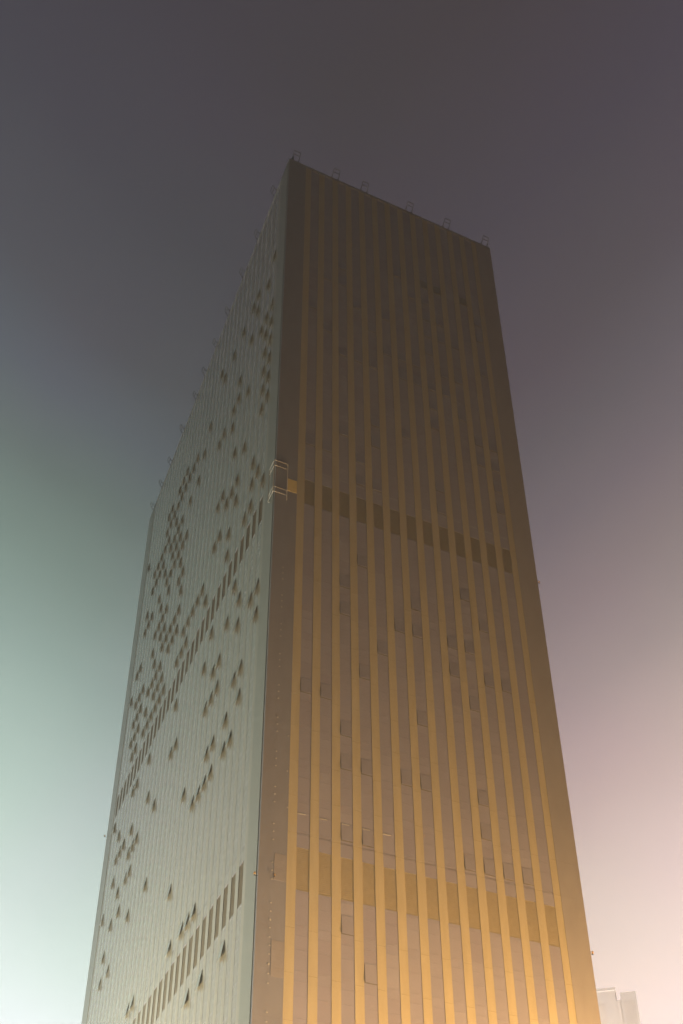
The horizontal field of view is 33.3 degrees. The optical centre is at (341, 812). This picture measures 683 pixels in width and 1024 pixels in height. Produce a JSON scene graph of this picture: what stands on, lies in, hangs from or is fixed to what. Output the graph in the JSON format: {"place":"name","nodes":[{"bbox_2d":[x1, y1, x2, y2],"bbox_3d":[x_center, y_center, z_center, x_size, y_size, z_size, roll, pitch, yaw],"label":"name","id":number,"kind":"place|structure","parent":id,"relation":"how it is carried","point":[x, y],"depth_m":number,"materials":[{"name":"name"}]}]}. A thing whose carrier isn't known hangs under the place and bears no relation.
{"place":"outdoors","nodes":[
{"label":"outdoors","id":0,"kind":"place"},
{"bbox_2d":[81,150,600,1023],"bbox_3d":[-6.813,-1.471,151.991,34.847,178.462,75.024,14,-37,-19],"label":"skyscraper","id":1,"kind":"structure","parent":0,"point":[339,792],"depth_m":125.96,"materials":[{"name":"concrete"}]},
{"bbox_2d":[164,940,170,957],"bbox_3d":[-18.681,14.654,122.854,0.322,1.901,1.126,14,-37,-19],"label":"window","id":2,"kind":"structure","parent":1,"relation":"in","point":[167,953],"depth_m":122.70,"materials":[{"name":"grey glass"}]},
{"bbox_2d":[176,921,182,939],"bbox_3d":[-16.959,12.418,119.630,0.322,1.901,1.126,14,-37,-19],"label":"window","id":3,"kind":"structure","parent":1,"relation":"in","point":[179,934],"depth_m":119.51,"materials":[{"name":"grey glass"}]},
{"bbox_2d":[181,988,188,1008],"bbox_3d":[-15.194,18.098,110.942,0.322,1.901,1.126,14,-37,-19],"label":"window","id":4,"kind":"structure","parent":1,"relation":"in","point":[185,1001],"depth_m":110.81,"materials":[{"name":"grey glass"}]},
{"bbox_2d":[182,912,188,930],"bbox_3d":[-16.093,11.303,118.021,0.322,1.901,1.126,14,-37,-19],"label":"window","id":5,"kind":"structure","parent":1,"relation":"in","point":[185,925],"depth_m":117.87,"materials":[{"name":"grey glass"}]},
{"bbox_2d":[188,902,195,921],"bbox_3d":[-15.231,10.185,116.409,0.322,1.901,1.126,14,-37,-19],"label":"window","id":6,"kind":"structure","parent":1,"relation":"in","point":[192,914],"depth_m":116.26,"materials":[{"name":"grey glass"}]},
{"bbox_2d":[195,969,202,990],"bbox_3d":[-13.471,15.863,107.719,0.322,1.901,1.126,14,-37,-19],"label":"window","id":7,"kind":"structure","parent":1,"relation":"in","point":[198,985],"depth_m":107.60,"materials":[{"name":"grey glass"}]},
{"bbox_2d":[205,764,211,780],"bbox_3d":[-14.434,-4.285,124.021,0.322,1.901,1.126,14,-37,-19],"label":"window","id":8,"kind":"structure","parent":1,"relation":"in","point":[208,776],"depth_m":123.88,"materials":[{"name":"grey glass"}]},
{"bbox_2d":[216,939,224,963],"bbox_3d":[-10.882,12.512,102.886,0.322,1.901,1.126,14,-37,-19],"label":"window","id":9,"kind":"structure","parent":1,"relation":"in","point":[221,951],"depth_m":102.72,"materials":[{"name":"grey glass"}]},
{"bbox_2d":[218,741,224,760],"bbox_3d":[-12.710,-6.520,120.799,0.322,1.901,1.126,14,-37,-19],"label":"window","id":10,"kind":"structure","parent":1,"relation":"in","point":[221,753],"depth_m":120.68,"materials":[{"name":"grey glass"}]},
{"bbox_2d":[220,711,226,730],"bbox_3d":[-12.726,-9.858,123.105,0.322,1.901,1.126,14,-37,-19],"label":"window","id":11,"kind":"structure","parent":1,"relation":"in","point":[224,718],"depth_m":123.03,"materials":[{"name":"grey glass"}]},
{"bbox_2d":[224,730,230,748],"bbox_3d":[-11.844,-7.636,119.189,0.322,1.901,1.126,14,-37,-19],"label":"window","id":12,"kind":"structure","parent":1,"relation":"in","point":[228,741],"depth_m":119.07,"materials":[{"name":"grey glass"}]},
{"bbox_2d":[233,688,239,705],"bbox_3d":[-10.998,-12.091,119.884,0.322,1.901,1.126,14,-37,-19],"label":"window","id":13,"kind":"structure","parent":1,"relation":"in","point":[236,701],"depth_m":119.74,"materials":[{"name":"grey glass"}]},
{"bbox_2d":[235,659,241,675],"bbox_3d":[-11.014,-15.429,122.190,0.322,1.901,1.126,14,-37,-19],"label":"window","id":14,"kind":"structure","parent":1,"relation":"in","point":[238,671],"depth_m":122.08,"materials":[{"name":"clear glass"}]},
{"bbox_2d":[250,606,256,622],"bbox_3d":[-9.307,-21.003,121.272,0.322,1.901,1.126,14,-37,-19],"label":"window","id":15,"kind":"structure","parent":1,"relation":"in","point":[254,616],"depth_m":121.13,"materials":[{"name":"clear glass"}]},
{"bbox_2d":[300,677,311,694],"bbox_3d":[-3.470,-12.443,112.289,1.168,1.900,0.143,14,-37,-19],"label":"window","id":16,"kind":"structure","parent":1,"relation":"in","point":[306,684],"depth_m":112.22,"materials":[{"name":"brown glass"}]},
{"bbox_2d":[306,434,314,446],"bbox_3d":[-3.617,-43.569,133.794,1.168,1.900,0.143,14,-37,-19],"label":"window","id":17,"kind":"structure","parent":1,"relation":"in","point":[310,440],"depth_m":133.72,"materials":[{"name":"grey glass"}]},
{"bbox_2d":[309,298,316,309],"bbox_3d":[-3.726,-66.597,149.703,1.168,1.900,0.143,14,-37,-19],"label":"window","id":18,"kind":"structure","parent":1,"relation":"in","point":[312,303],"depth_m":149.61,"materials":[{"name":"glass"}]},
{"bbox_2d":[320,683,331,699],"bbox_3d":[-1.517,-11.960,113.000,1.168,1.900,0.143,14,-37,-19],"label":"window","id":19,"kind":"structure","parent":1,"relation":"in","point":[326,692],"depth_m":112.93,"materials":[{"name":"brown glass"}]},
{"bbox_2d":[323,440,331,452],"bbox_3d":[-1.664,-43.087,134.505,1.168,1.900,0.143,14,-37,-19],"label":"window","id":20,"kind":"structure","parent":1,"relation":"in","point":[327,446],"depth_m":134.44,"materials":[{"name":"glass"}]},
{"bbox_2d":[324,322,331,332],"bbox_3d":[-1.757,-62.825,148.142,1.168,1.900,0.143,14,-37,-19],"label":"window","id":21,"kind":"structure","parent":1,"relation":"in","point":[327,327],"depth_m":148.06,"materials":[{"name":"grey glass"}]},
{"bbox_2d":[324,271,331,281],"bbox_3d":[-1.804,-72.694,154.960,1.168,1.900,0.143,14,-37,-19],"label":"window","id":22,"kind":"structure","parent":1,"relation":"in","point":[328,276],"depth_m":154.87,"materials":[{"name":"grey glass"}]},
{"bbox_2d":[338,261,346,270],"bbox_3d":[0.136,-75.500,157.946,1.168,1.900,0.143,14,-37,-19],"label":"window","id":23,"kind":"structure","parent":1,"relation":"in","point":[341,265],"depth_m":157.81,"materials":[{"name":"grey glass"}]},
{"bbox_2d":[339,277,346,286],"bbox_3d":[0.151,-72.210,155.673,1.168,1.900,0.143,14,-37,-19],"label":"window","id":24,"kind":"structure","parent":1,"relation":"in","point":[342,282],"depth_m":155.57,"materials":[{"name":"grey glass"}]},
{"bbox_2d":[339,424,347,436],"bbox_3d":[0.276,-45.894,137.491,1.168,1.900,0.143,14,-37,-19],"label":"window","id":25,"kind":"structure","parent":1,"relation":"in","point":[343,430],"depth_m":137.42,"materials":[{"name":"glass"}]},
{"bbox_2d":[339,346,347,357],"bbox_3d":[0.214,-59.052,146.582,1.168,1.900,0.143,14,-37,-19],"label":"window","id":26,"kind":"structure","parent":1,"relation":"in","point":[342,351],"depth_m":146.46,"materials":[{"name":"grey glass"}]},
{"bbox_2d":[340,574,349,588],"bbox_3d":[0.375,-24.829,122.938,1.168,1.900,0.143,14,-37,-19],"label":"window","id":27,"kind":"structure","parent":1,"relation":"in","point":[344,580],"depth_m":122.88,"materials":[{"name":"glass"}]},
{"bbox_2d":[340,601,350,616],"bbox_3d":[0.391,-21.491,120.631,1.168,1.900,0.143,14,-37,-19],"label":"window","id":28,"kind":"structure","parent":1,"relation":"in","point":[344,607],"depth_m":120.57,"materials":[{"name":"grey glass"}]},
{"bbox_2d":[340,720,351,737],"bbox_3d":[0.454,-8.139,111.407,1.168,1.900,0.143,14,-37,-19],"label":"window","id":29,"kind":"structure","parent":1,"relation":"in","point":[345,727],"depth_m":111.34,"materials":[{"name":"brown glass"}]},
{"bbox_2d":[341,753,351,771],"bbox_3d":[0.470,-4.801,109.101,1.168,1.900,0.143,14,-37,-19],"label":"window","id":30,"kind":"structure","parent":1,"relation":"in","point":[346,760],"depth_m":109.06,"materials":[{"name":"glass"}]},
{"bbox_2d":[341,823,352,842],"bbox_3d":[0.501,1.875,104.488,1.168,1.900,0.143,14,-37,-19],"label":"window","id":31,"kind":"structure","parent":1,"relation":"in","point":[346,831],"depth_m":104.42,"materials":[{"name":"grey glass"}]},
{"bbox_2d":[341,915,353,935],"bbox_3d":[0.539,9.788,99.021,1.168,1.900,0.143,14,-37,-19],"label":"window","id":32,"kind":"structure","parent":1,"relation":"in","point":[347,922],"depth_m":98.98,"materials":[{"name":"grey glass"}]},
{"bbox_2d":[353,299,360,309],"bbox_3d":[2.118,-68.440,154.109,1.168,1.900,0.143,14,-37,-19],"label":"window","id":33,"kind":"structure","parent":1,"relation":"in","point":[356,304],"depth_m":154.00,"materials":[{"name":"grey glass"}]},
{"bbox_2d":[354,352,362,363],"bbox_3d":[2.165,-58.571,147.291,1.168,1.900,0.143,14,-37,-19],"label":"window","id":34,"kind":"structure","parent":1,"relation":"in","point":[357,357],"depth_m":147.18,"materials":[{"name":"glass"}]},
{"bbox_2d":[356,452,364,464],"bbox_3d":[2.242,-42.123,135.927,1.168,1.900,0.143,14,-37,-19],"label":"window","id":35,"kind":"structure","parent":1,"relation":"in","point":[360,458],"depth_m":135.85,"materials":[{"name":"grey glass"}]},
{"bbox_2d":[356,474,365,486],"bbox_3d":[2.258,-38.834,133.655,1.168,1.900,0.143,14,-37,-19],"label":"window","id":36,"kind":"structure","parent":1,"relation":"in","point":[360,480],"depth_m":133.55,"materials":[{"name":"grey glass"}]},
{"bbox_2d":[357,554,367,568],"bbox_3d":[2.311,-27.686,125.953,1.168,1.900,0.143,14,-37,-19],"label":"window","id":37,"kind":"structure","parent":1,"relation":"in","point":[362,560],"depth_m":125.89,"materials":[{"name":"glass"}]},
{"bbox_2d":[359,664,369,680],"bbox_3d":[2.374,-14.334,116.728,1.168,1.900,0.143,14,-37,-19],"label":"window","id":38,"kind":"structure","parent":1,"relation":"in","point":[364,671],"depth_m":116.66,"materials":[{"name":"glass"}]},
{"bbox_2d":[361,758,372,776],"bbox_3d":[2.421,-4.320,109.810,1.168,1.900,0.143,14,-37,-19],"label":"window","id":39,"kind":"structure","parent":1,"relation":"in","point":[366,765],"depth_m":109.75,"materials":[{"name":"brown glass"}]},
{"bbox_2d":[362,829,373,847],"bbox_3d":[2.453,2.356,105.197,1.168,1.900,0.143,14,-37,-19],"label":"window","id":40,"kind":"structure","parent":1,"relation":"in","point":[367,836],"depth_m":105.12,"materials":[{"name":"grey glass"}]},
{"bbox_2d":[364,963,377,984],"bbox_3d":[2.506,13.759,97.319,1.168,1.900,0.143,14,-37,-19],"label":"window","id":41,"kind":"structure","parent":1,"relation":"in","point":[370,970],"depth_m":97.28,"materials":[{"name":"brown glass"}]},
{"bbox_2d":[368,322,375,332],"bbox_3d":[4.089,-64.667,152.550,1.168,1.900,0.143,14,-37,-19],"label":"window","id":42,"kind":"structure","parent":1,"relation":"in","point":[371,327],"depth_m":152.45,"materials":[{"name":"glass"}]},
{"bbox_2d":[369,358,377,369],"bbox_3d":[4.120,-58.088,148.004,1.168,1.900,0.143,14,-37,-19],"label":"window","id":43,"kind":"structure","parent":1,"relation":"in","point":[372,363],"depth_m":147.88,"materials":[{"name":"grey glass"}]},
{"bbox_2d":[371,416,379,428],"bbox_3d":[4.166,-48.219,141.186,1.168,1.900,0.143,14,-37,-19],"label":"window","id":44,"kind":"structure","parent":1,"relation":"in","point":[374,421],"depth_m":141.09,"materials":[{"name":"grey glass"}]},
{"bbox_2d":[371,436,380,448],"bbox_3d":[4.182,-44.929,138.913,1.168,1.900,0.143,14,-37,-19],"label":"window","id":45,"kind":"structure","parent":1,"relation":"in","point":[375,442],"depth_m":138.82,"materials":[{"name":"grey glass"}]},
{"bbox_2d":[373,480,381,492],"bbox_3d":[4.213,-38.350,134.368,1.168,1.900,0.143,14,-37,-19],"label":"window","id":46,"kind":"structure","parent":1,"relation":"in","point":[377,486],"depth_m":134.30,"materials":[{"name":"glass"}]},
{"bbox_2d":[377,640,387,656],"bbox_3d":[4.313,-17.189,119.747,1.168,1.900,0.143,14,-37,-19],"label":"window","id":47,"kind":"structure","parent":1,"relation":"in","point":[382,648],"depth_m":119.70,"materials":[{"name":"brown glass"}]},
{"bbox_2d":[382,311,389,321],"bbox_3d":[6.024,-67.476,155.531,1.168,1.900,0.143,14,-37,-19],"label":"window","id":48,"kind":"structure","parent":1,"relation":"in","point":[385,316],"depth_m":155.43,"materials":[{"name":"grey glass"}]},
{"bbox_2d":[383,346,391,356],"bbox_3d":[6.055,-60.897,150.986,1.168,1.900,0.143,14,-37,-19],"label":"window","id":49,"kind":"structure","parent":1,"relation":"in","point":[386,351],"depth_m":150.85,"materials":[{"name":"grey glass"}]},
{"bbox_2d":[393,269,400,278],"bbox_3d":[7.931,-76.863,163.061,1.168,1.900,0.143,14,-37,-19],"label":"window","id":50,"kind":"structure","parent":1,"relation":"in","point":[396,273],"depth_m":162.93,"materials":[{"name":"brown glass"}]},
{"bbox_2d":[394,618,404,633],"bbox_3d":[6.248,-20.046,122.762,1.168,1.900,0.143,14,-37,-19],"label":"window","id":51,"kind":"structure","parent":1,"relation":"in","point":[399,624],"depth_m":122.72,"materials":[{"name":"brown glass"}]},
{"bbox_2d":[398,352,405,362],"bbox_3d":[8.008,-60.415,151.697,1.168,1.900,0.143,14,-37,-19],"label":"window","id":52,"kind":"structure","parent":1,"relation":"in","point":[401,357],"depth_m":151.59,"materials":[{"name":"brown glass"}]},
{"bbox_2d":[399,370,406,380],"bbox_3d":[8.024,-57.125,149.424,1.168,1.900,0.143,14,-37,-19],"label":"window","id":53,"kind":"structure","parent":1,"relation":"in","point":[402,375],"depth_m":149.35,"materials":[{"name":"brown glass"}]},
{"bbox_2d":[401,769,411,786],"bbox_3d":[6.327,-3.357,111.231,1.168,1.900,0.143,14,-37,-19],"label":"window","id":54,"kind":"structure","parent":1,"relation":"in","point":[406,776],"depth_m":111.18,"materials":[{"name":"brown glass"}]},
{"bbox_2d":[402,428,410,439],"bbox_3d":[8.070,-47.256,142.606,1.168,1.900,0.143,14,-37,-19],"label":"window","id":55,"kind":"structure","parent":1,"relation":"in","point":[405,432],"depth_m":142.50,"materials":[{"name":"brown glass"}]},
{"bbox_2d":[408,290,415,299],"bbox_3d":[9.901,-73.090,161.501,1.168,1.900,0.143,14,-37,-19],"label":"window","id":56,"kind":"structure","parent":1,"relation":"in","point":[411,294],"depth_m":161.37,"materials":[{"name":"brown glass"}]},
{"bbox_2d":[411,597,420,611],"bbox_3d":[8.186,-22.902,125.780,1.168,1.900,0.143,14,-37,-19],"label":"window","id":57,"kind":"structure","parent":1,"relation":"in","point":[415,603],"depth_m":125.71,"materials":[{"name":"brown glass"}]},
{"bbox_2d":[412,357,420,368],"bbox_3d":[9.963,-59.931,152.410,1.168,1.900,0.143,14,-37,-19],"label":"window","id":58,"kind":"structure","parent":1,"relation":"in","point":[415,362],"depth_m":152.30,"materials":[{"name":"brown glass"}]},
{"bbox_2d":[412,624,422,638],"bbox_3d":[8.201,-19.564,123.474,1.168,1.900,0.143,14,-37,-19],"label":"window","id":59,"kind":"structure","parent":1,"relation":"in","point":[416,629],"depth_m":123.41,"materials":[{"name":"brown glass"}]},
{"bbox_2d":[413,375,421,386],"bbox_3d":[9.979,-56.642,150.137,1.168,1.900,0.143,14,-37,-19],"label":"window","id":60,"kind":"structure","parent":1,"relation":"in","point":[417,381],"depth_m":150.05,"materials":[{"name":"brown glass"}]},
{"bbox_2d":[417,710,427,726],"bbox_3d":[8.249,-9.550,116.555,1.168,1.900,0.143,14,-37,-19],"label":"window","id":61,"kind":"structure","parent":1,"relation":"in","point":[422,720],"depth_m":116.49,"materials":[{"name":"brown glass"}]},
{"bbox_2d":[421,296,428,305],"bbox_3d":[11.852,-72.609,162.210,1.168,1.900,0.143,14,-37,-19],"label":"window","id":62,"kind":"structure","parent":1,"relation":"in","point":[424,300],"depth_m":162.08,"materials":[{"name":"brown glass"}]},
{"bbox_2d":[420,774,431,791],"bbox_3d":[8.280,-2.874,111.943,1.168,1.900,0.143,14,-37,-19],"label":"window","id":63,"kind":"structure","parent":1,"relation":"in","point":[425,780],"depth_m":111.89,"materials":[{"name":"brown glass"}]},
{"bbox_2d":[422,312,430,321],"bbox_3d":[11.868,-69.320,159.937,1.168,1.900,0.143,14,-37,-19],"label":"window","id":64,"kind":"structure","parent":1,"relation":"in","point":[426,317],"depth_m":159.88,"materials":[{"name":"brown glass"}]},
{"bbox_2d":[423,328,431,338],"bbox_3d":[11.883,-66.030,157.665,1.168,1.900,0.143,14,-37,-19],"label":"window","id":65,"kind":"structure","parent":1,"relation":"in","point":[427,333],"depth_m":157.55,"materials":[{"name":"brown glass"}]},
{"bbox_2d":[425,346,432,355],"bbox_3d":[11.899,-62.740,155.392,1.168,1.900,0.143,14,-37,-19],"label":"window","id":66,"kind":"structure","parent":1,"relation":"in","point":[428,350],"depth_m":155.28,"materials":[{"name":"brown glass"}]},
{"bbox_2d":[428,381,435,392],"bbox_3d":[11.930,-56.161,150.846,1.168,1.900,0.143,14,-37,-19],"label":"window","id":67,"kind":"structure","parent":1,"relation":"in","point":[431,386],"depth_m":150.74,"materials":[{"name":"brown glass"}]},
{"bbox_2d":[429,400,437,411],"bbox_3d":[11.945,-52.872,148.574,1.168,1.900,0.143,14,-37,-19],"label":"window","id":68,"kind":"structure","parent":1,"relation":"in","point":[432,405],"depth_m":148.44,"materials":[{"name":"brown glass"}]},
{"bbox_2d":[430,419,439,430],"bbox_3d":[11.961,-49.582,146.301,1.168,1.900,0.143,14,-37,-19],"label":"window","id":69,"kind":"structure","parent":1,"relation":"in","point":[434,424],"depth_m":146.21,"materials":[{"name":"brown glass"}]},
{"bbox_2d":[435,480,444,492],"bbox_3d":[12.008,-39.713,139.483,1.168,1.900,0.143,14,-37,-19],"label":"window","id":70,"kind":"structure","parent":1,"relation":"in","point":[439,486],"depth_m":139.43,"materials":[{"name":"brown glass"}]},
{"bbox_2d":[436,318,443,327],"bbox_3d":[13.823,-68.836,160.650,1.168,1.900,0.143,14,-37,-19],"label":"window","id":71,"kind":"structure","parent":1,"relation":"in","point":[439,322],"depth_m":160.51,"materials":[{"name":"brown glass"}]},
{"bbox_2d":[437,334,445,344],"bbox_3d":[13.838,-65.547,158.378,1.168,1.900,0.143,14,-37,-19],"label":"window","id":72,"kind":"structure","parent":1,"relation":"in","point":[441,339],"depth_m":158.29,"materials":[{"name":"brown glass"}]},
{"bbox_2d":[437,502,446,515],"bbox_3d":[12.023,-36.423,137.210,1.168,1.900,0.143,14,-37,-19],"label":"window","id":73,"kind":"structure","parent":1,"relation":"in","point":[441,509],"depth_m":137.12,"materials":[{"name":"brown glass"}]},
{"bbox_2d":[440,369,448,379],"bbox_3d":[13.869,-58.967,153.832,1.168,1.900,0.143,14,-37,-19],"label":"window","id":74,"kind":"structure","parent":1,"relation":"in","point":[444,374],"depth_m":153.75,"materials":[{"name":"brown glass"}]},
{"bbox_2d":[442,387,450,397],"bbox_3d":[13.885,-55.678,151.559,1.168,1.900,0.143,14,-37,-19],"label":"window","id":75,"kind":"structure","parent":1,"relation":"in","point":[445,392],"depth_m":151.43,"materials":[{"name":"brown glass"}]},
{"bbox_2d":[447,634,457,649],"bbox_3d":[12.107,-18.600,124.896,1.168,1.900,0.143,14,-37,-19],"label":"window","id":76,"kind":"structure","parent":1,"relation":"in","point":[452,641],"depth_m":124.85,"materials":[{"name":"brown glass"}]},
{"bbox_2d":[449,662,459,677],"bbox_3d":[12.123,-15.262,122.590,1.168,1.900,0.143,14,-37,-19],"label":"window","id":77,"kind":"structure","parent":1,"relation":"in","point":[454,668],"depth_m":122.52,"materials":[{"name":"brown glass"}]},
{"bbox_2d":[451,340,458,349],"bbox_3d":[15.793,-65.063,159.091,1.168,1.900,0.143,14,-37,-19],"label":"window","id":78,"kind":"structure","parent":1,"relation":"in","point":[454,344],"depth_m":158.98,"materials":[{"name":"brown glass"}]},
{"bbox_2d":[454,374,462,385],"bbox_3d":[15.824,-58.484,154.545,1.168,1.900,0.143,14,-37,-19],"label":"window","id":79,"kind":"structure","parent":1,"relation":"in","point":[458,379],"depth_m":154.47,"materials":[{"name":"brown glass"}]},
{"bbox_2d":[458,411,466,422],"bbox_3d":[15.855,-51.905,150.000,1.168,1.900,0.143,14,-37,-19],"label":"window","id":80,"kind":"structure","parent":1,"relation":"in","point":[462,416],"depth_m":149.90,"materials":[{"name":"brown glass"}]},
{"bbox_2d":[459,587,469,601],"bbox_3d":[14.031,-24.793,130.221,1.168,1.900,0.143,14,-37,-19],"label":"window","id":81,"kind":"structure","parent":1,"relation":"in","point":[464,594],"depth_m":130.14,"materials":[{"name":"brown glass"}]},
{"bbox_2d":[464,640,474,654],"bbox_3d":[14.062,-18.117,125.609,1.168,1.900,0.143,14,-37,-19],"label":"window","id":82,"kind":"structure","parent":1,"relation":"in","point":[469,646],"depth_m":125.55,"materials":[{"name":"brown glass"}]},
{"bbox_2d":[464,853,475,871],"bbox_3d":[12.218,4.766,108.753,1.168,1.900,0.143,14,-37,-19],"label":"window","id":83,"kind":"structure","parent":1,"relation":"in","point":[469,860],"depth_m":108.70,"materials":[{"name":"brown glass"}]},
{"bbox_2d":[469,696,479,712],"bbox_3d":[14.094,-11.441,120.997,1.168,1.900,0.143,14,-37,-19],"label":"window","id":84,"kind":"structure","parent":1,"relation":"in","point":[474,702],"depth_m":120.95,"materials":[{"name":"brown glass"}]},
{"bbox_2d":[474,318,481,327],"bbox_3d":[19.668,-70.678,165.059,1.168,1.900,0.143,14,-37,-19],"label":"window","id":85,"kind":"structure","parent":1,"relation":"in","point":[477,322],"depth_m":164.95,"materials":[{"name":"brown glass"}]},
{"bbox_2d":[474,436,482,447],"bbox_3d":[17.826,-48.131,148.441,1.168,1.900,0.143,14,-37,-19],"label":"window","id":86,"kind":"structure","parent":1,"relation":"in","point":[478,441],"depth_m":148.37,"materials":[{"name":"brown glass"}]},
{"bbox_2d":[476,334,483,344],"bbox_3d":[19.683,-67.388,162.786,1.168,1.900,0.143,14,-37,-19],"label":"window","id":87,"kind":"structure","parent":1,"relation":"in","point":[479,339],"depth_m":162.64,"materials":[{"name":"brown glass"}]},
{"bbox_2d":[476,455,485,467],"bbox_3d":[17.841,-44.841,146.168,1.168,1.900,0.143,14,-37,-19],"label":"window","id":88,"kind":"structure","parent":1,"relation":"in","point":[480,461],"depth_m":146.07,"materials":[{"name":"brown glass"}]},
{"bbox_2d":[477,789,488,806],"bbox_3d":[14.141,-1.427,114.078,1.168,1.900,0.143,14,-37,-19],"label":"window","id":89,"kind":"structure","parent":1,"relation":"in","point":[482,795],"depth_m":114.01,"materials":[{"name":"brown glass"}]},
{"bbox_2d":[478,618,488,633],"bbox_3d":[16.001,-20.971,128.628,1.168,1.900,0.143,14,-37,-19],"label":"window","id":90,"kind":"structure","parent":1,"relation":"in","point":[483,625],"depth_m":128.53,"materials":[{"name":"brown glass"}]},
{"bbox_2d":[480,368,487,378],"bbox_3d":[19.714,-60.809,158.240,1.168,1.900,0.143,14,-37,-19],"label":"window","id":91,"kind":"structure","parent":1,"relation":"in","point":[483,372],"depth_m":158.13,"materials":[{"name":"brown glass"}]},
{"bbox_2d":[480,823,492,840],"bbox_3d":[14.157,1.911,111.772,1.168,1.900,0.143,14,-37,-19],"label":"window","id":92,"kind":"structure","parent":1,"relation":"in","point":[486,834],"depth_m":111.72,"materials":[{"name":"brown glass"}]},
{"bbox_2d":[483,858,495,876],"bbox_3d":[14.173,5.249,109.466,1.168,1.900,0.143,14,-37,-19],"label":"window","id":93,"kind":"structure","parent":1,"relation":"in","point":[489,868],"depth_m":109.40,"materials":[{"name":"brown glass"}]},
{"bbox_2d":[484,673,494,687],"bbox_3d":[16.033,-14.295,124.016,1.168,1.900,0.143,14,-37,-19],"label":"window","id":94,"kind":"structure","parent":1,"relation":"in","point":[489,681],"depth_m":123.94,"materials":[{"name":"brown glass"}]},
{"bbox_2d":[488,441,497,452],"bbox_3d":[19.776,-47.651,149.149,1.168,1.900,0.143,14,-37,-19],"label":"window","id":95,"kind":"structure","parent":1,"relation":"in","point":[492,446],"depth_m":149.02,"materials":[{"name":"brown glass"}]},
{"bbox_2d":[491,461,499,472],"bbox_3d":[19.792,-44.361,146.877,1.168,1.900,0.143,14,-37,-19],"label":"window","id":96,"kind":"structure","parent":1,"relation":"in","point":[495,466],"depth_m":146.79,"materials":[{"name":"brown glass"}]},
{"bbox_2d":[493,481,502,493],"bbox_3d":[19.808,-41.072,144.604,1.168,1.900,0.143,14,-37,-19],"label":"window","id":97,"kind":"structure","parent":1,"relation":"in","point":[497,487],"depth_m":144.51,"materials":[{"name":"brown glass"}]},
{"bbox_2d":[496,503,505,514],"bbox_3d":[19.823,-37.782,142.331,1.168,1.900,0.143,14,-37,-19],"label":"window","id":98,"kind":"structure","parent":1,"relation":"in","point":[500,508],"depth_m":142.25,"materials":[{"name":"brown glass"}]},
{"bbox_2d":[501,678,511,693],"bbox_3d":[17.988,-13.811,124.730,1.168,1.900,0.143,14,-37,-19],"label":"window","id":99,"kind":"structure","parent":1,"relation":"in","point":[506,686],"depth_m":124.67,"materials":[{"name":"brown glass"}]},
{"bbox_2d":[502,862,514,881],"bbox_3d":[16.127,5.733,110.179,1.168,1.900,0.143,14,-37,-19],"label":"window","id":100,"kind":"structure","parent":1,"relation":"in","point":[508,870],"depth_m":110.11,"materials":[{"name":"brown glass"}]},
{"bbox_2d":[522,867,533,885],"bbox_3d":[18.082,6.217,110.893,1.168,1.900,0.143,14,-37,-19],"label":"window","id":101,"kind":"structure","parent":1,"relation":"in","point":[527,874],"depth_m":110.83,"materials":[{"name":"brown glass"}]},
{"bbox_2d":[0,0,682,1023],"label":"sky","id":102,"kind":"structure","parent":0,"point":[144,144],"materials":[{"name":"grey"}]},
{"bbox_2d":[596,987,640,1023],"bbox_3d":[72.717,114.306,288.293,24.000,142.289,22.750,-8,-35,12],"label":"distant tower","id":103,"kind":"structure","parent":0,"point":[614,1010],"depth_m":315.05,"materials":[{"name":"white concrete"}]}
]}

